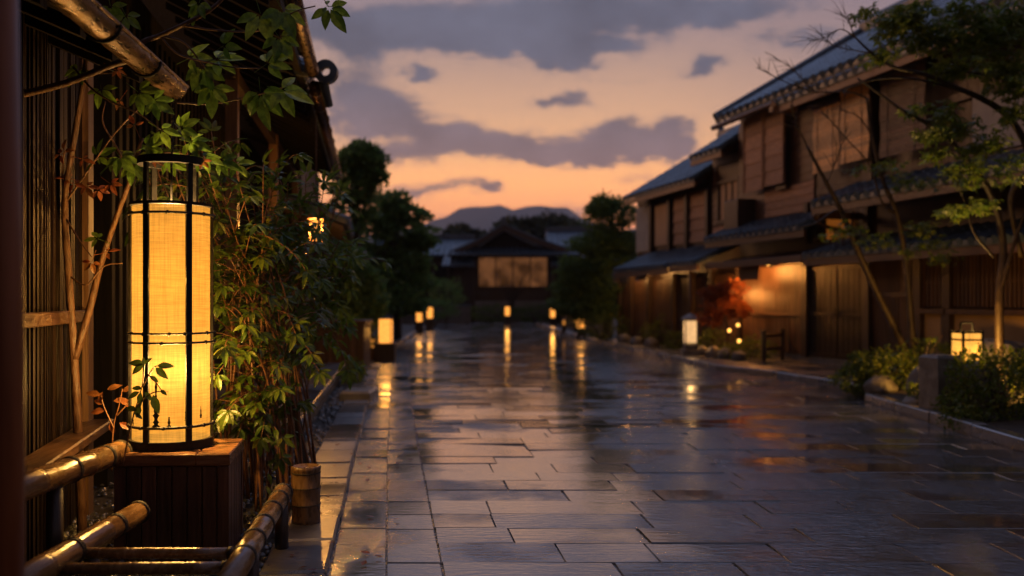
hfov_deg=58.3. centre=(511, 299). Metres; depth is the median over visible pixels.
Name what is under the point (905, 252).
maple tree
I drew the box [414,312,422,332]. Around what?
garden lamp
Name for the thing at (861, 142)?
bamboo blind
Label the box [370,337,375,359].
garden lamp
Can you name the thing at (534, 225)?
distant tree
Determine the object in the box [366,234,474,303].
tiled house
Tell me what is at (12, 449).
wooden post
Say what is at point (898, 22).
maple tree
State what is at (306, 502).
bamboo post
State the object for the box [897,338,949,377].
shrub
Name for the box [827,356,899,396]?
shrub
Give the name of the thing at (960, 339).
square lantern
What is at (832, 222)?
lit window
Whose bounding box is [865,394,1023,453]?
roadside kerb
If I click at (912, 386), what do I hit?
shrub
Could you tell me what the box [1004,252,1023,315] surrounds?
window
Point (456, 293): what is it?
shrub
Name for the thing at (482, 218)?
mountain
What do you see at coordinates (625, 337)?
garden rock
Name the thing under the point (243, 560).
bamboo rail
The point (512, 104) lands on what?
sky
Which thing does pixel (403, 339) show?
kerb
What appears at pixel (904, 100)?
bamboo blind
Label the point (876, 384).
garden rock
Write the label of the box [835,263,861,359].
door
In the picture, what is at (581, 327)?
garden lamp
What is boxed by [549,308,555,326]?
garden lamp
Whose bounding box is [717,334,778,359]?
shrub
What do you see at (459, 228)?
distant tree
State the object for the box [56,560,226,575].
bamboo rail
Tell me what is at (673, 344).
shrub
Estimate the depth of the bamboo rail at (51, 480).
3.88 m
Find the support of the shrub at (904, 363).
on the ground
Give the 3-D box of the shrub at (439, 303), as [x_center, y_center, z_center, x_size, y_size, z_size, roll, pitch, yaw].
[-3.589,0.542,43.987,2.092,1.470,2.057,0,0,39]
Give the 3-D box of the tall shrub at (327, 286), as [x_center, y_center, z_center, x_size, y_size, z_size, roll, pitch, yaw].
[-1.548,0.121,6.747,0.970,2.364,1.482,0,0,15]
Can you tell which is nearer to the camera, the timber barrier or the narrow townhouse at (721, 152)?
the timber barrier
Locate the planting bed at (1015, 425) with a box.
[880,385,1023,434]
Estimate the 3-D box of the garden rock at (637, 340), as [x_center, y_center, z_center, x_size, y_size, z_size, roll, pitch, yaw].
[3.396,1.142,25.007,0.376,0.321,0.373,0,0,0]
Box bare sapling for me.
[486,263,539,315]
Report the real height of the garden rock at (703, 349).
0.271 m
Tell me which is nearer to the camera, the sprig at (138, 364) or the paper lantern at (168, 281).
the sprig at (138, 364)
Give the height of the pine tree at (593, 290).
4.812 m
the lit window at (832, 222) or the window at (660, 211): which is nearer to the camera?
the lit window at (832, 222)
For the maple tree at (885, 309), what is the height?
3.718 m
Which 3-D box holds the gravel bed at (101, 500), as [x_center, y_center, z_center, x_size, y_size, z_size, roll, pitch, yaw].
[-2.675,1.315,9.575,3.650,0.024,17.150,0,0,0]
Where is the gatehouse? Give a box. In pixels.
[442,217,582,322]
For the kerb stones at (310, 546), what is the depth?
5.78 m
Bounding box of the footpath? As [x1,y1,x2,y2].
[541,323,905,383]
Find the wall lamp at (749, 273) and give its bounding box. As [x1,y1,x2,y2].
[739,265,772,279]
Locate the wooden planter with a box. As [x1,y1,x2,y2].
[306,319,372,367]
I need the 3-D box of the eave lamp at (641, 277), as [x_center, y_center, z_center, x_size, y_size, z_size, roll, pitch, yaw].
[3.642,-0.760,25.058,0.240,0.400,0.800,0,0,-14]
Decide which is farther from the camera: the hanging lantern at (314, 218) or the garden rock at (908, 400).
the garden rock at (908, 400)
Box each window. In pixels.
[655,204,666,245]
[716,176,738,223]
[824,210,853,241]
[916,258,943,313]
[946,254,998,314]
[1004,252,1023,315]
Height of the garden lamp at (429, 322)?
1.047 m
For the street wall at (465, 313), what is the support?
on the ground
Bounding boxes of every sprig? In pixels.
[86,384,127,471]
[122,357,173,465]
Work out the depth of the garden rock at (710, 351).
19.47 m
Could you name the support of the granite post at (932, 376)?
on the ground
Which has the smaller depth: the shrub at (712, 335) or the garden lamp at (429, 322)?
the shrub at (712, 335)
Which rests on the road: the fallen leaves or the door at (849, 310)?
the fallen leaves
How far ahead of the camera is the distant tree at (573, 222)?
91.95 m
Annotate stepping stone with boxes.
[340,386,378,401]
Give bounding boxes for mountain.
[363,205,637,280]
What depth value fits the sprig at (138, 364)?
4.50 m
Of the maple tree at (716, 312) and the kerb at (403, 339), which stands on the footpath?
the maple tree at (716, 312)
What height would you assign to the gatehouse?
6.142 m
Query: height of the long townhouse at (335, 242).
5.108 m
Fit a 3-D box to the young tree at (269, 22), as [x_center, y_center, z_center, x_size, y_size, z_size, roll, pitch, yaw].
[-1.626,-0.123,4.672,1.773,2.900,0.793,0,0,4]
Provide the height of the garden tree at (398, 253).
4.854 m
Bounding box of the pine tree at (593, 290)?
[544,189,637,338]
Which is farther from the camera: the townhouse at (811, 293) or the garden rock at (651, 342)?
the garden rock at (651, 342)
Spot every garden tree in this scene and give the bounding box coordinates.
[315,237,391,324]
[321,136,392,281]
[330,187,442,340]
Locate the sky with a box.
[300,0,899,229]
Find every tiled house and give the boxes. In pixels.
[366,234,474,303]
[545,227,611,282]
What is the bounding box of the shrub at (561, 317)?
[555,285,612,337]
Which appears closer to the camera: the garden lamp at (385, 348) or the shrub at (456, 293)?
the garden lamp at (385, 348)
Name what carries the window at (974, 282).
in the townhouse at (811, 293)
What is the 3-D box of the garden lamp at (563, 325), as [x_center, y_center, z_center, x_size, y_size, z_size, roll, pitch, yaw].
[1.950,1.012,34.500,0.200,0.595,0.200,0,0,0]
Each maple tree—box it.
[695,276,753,345]
[754,52,964,356]
[772,94,910,373]
[797,0,1023,382]
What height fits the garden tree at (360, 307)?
2.757 m
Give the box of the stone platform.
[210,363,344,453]
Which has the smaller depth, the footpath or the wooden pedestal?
the wooden pedestal
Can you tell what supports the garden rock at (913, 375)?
on the planting bed at (1015, 425)
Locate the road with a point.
(716, 473)
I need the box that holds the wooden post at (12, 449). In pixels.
[0,0,24,575]
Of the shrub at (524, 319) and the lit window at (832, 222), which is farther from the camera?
the shrub at (524, 319)
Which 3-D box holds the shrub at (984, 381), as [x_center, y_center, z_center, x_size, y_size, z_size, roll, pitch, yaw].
[5.022,1.001,9.948,0.582,0.714,0.552,0,0,0]
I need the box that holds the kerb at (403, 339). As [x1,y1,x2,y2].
[393,325,425,346]
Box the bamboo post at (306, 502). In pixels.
[291,463,320,524]
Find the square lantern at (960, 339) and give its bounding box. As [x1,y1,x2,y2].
[950,322,983,360]
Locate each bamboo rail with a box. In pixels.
[25,440,132,551]
[25,500,150,575]
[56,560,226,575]
[84,546,233,559]
[217,483,292,575]
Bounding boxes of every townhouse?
[19,0,188,562]
[94,0,354,487]
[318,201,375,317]
[612,124,737,346]
[668,123,739,351]
[703,0,1023,372]
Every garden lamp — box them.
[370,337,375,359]
[373,317,397,362]
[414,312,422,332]
[425,307,434,329]
[504,306,509,323]
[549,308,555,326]
[561,319,565,334]
[577,319,585,338]
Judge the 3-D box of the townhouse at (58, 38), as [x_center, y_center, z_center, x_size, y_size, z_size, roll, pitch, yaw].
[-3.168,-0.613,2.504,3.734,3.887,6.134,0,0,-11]
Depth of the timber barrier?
18.09 m
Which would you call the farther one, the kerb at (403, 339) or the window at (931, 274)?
the kerb at (403, 339)
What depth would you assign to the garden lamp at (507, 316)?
49.35 m
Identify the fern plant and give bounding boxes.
[922,336,942,353]
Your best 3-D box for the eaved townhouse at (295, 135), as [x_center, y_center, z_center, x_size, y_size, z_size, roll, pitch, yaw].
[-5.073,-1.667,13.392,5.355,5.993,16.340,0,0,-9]
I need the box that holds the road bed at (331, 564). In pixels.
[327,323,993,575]
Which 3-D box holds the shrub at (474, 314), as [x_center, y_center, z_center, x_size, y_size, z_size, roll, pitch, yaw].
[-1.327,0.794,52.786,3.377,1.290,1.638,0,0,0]
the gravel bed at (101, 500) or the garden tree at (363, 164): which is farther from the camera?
the garden tree at (363, 164)
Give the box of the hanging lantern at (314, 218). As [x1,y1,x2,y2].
[308,111,323,242]
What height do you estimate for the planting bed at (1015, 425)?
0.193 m
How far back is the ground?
41.34 m
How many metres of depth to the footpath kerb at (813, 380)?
17.08 m
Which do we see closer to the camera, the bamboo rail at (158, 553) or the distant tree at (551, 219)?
the bamboo rail at (158, 553)
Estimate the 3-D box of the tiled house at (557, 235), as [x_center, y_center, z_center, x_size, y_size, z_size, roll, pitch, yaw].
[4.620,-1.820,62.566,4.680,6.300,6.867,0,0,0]
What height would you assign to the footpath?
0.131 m
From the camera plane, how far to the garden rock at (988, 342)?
11.38 m
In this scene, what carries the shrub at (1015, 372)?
on the planting bed at (1015, 425)
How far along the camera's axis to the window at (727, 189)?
21.57 m
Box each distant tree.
[441,221,487,239]
[488,215,547,239]
[535,206,583,226]
[550,217,588,226]
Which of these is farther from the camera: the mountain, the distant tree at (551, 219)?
the mountain
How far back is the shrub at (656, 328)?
24.92 m
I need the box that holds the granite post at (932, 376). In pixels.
[919,354,961,410]
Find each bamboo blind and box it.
[811,96,840,173]
[838,78,870,164]
[877,57,928,157]
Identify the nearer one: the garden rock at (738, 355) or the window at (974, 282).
the window at (974, 282)
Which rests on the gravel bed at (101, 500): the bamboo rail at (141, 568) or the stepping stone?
the stepping stone
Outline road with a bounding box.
[330,323,1023,575]
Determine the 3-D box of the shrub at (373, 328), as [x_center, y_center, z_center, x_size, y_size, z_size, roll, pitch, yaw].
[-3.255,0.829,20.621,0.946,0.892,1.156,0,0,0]
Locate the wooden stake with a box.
[291,399,306,462]
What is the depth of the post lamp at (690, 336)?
20.08 m
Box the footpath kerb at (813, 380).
[535,322,859,389]
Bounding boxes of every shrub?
[86,117,340,515]
[213,160,392,476]
[337,356,370,384]
[363,318,377,347]
[422,298,460,326]
[427,277,468,324]
[471,303,516,322]
[501,302,559,322]
[555,285,612,337]
[566,311,635,340]
[636,313,669,344]
[661,330,695,349]
[698,327,733,347]
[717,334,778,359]
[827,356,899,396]
[846,343,919,389]
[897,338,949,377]
[905,379,918,399]
[929,343,1023,423]
[934,403,991,432]
[953,360,1003,410]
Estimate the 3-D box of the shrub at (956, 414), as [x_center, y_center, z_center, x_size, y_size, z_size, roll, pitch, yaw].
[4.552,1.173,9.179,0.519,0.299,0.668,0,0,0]
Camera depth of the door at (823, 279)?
17.32 m
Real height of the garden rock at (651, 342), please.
0.320 m
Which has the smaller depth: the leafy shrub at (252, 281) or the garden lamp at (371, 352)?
the leafy shrub at (252, 281)
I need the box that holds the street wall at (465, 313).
[385,304,471,323]
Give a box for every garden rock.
[618,333,631,341]
[630,336,643,344]
[645,337,658,346]
[698,346,707,354]
[705,346,718,356]
[717,347,733,358]
[732,351,745,360]
[863,375,898,393]
[902,394,918,404]
[906,366,918,393]
[984,338,1023,385]
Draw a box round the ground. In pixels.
[370,319,616,362]
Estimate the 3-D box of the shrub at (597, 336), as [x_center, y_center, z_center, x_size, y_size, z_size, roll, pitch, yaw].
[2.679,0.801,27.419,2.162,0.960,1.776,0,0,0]
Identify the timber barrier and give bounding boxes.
[760,329,785,361]
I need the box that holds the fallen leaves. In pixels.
[290,394,418,569]
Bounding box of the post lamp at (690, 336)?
[680,313,700,354]
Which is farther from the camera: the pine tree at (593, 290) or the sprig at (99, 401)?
the pine tree at (593, 290)
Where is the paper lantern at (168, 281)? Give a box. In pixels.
[126,153,215,451]
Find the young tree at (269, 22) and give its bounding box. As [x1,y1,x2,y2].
[24,0,349,532]
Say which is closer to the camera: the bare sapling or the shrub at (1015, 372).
the shrub at (1015, 372)
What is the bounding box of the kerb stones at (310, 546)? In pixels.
[259,363,380,575]
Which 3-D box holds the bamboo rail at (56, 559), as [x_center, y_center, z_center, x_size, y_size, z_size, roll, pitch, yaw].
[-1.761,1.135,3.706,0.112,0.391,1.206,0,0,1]
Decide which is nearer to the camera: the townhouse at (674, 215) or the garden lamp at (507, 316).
the townhouse at (674, 215)
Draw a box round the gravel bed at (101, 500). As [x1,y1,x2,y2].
[65,371,349,575]
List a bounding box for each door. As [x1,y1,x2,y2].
[808,265,838,357]
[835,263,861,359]
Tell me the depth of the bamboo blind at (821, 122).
16.83 m
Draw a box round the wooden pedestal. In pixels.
[114,439,243,561]
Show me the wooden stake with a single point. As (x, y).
(296, 429)
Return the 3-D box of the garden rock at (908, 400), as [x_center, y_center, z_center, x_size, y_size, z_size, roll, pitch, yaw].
[4.698,1.190,10.607,0.385,0.201,0.377,0,0,0]
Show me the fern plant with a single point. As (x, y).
(929, 339)
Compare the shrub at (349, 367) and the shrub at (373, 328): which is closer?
the shrub at (349, 367)

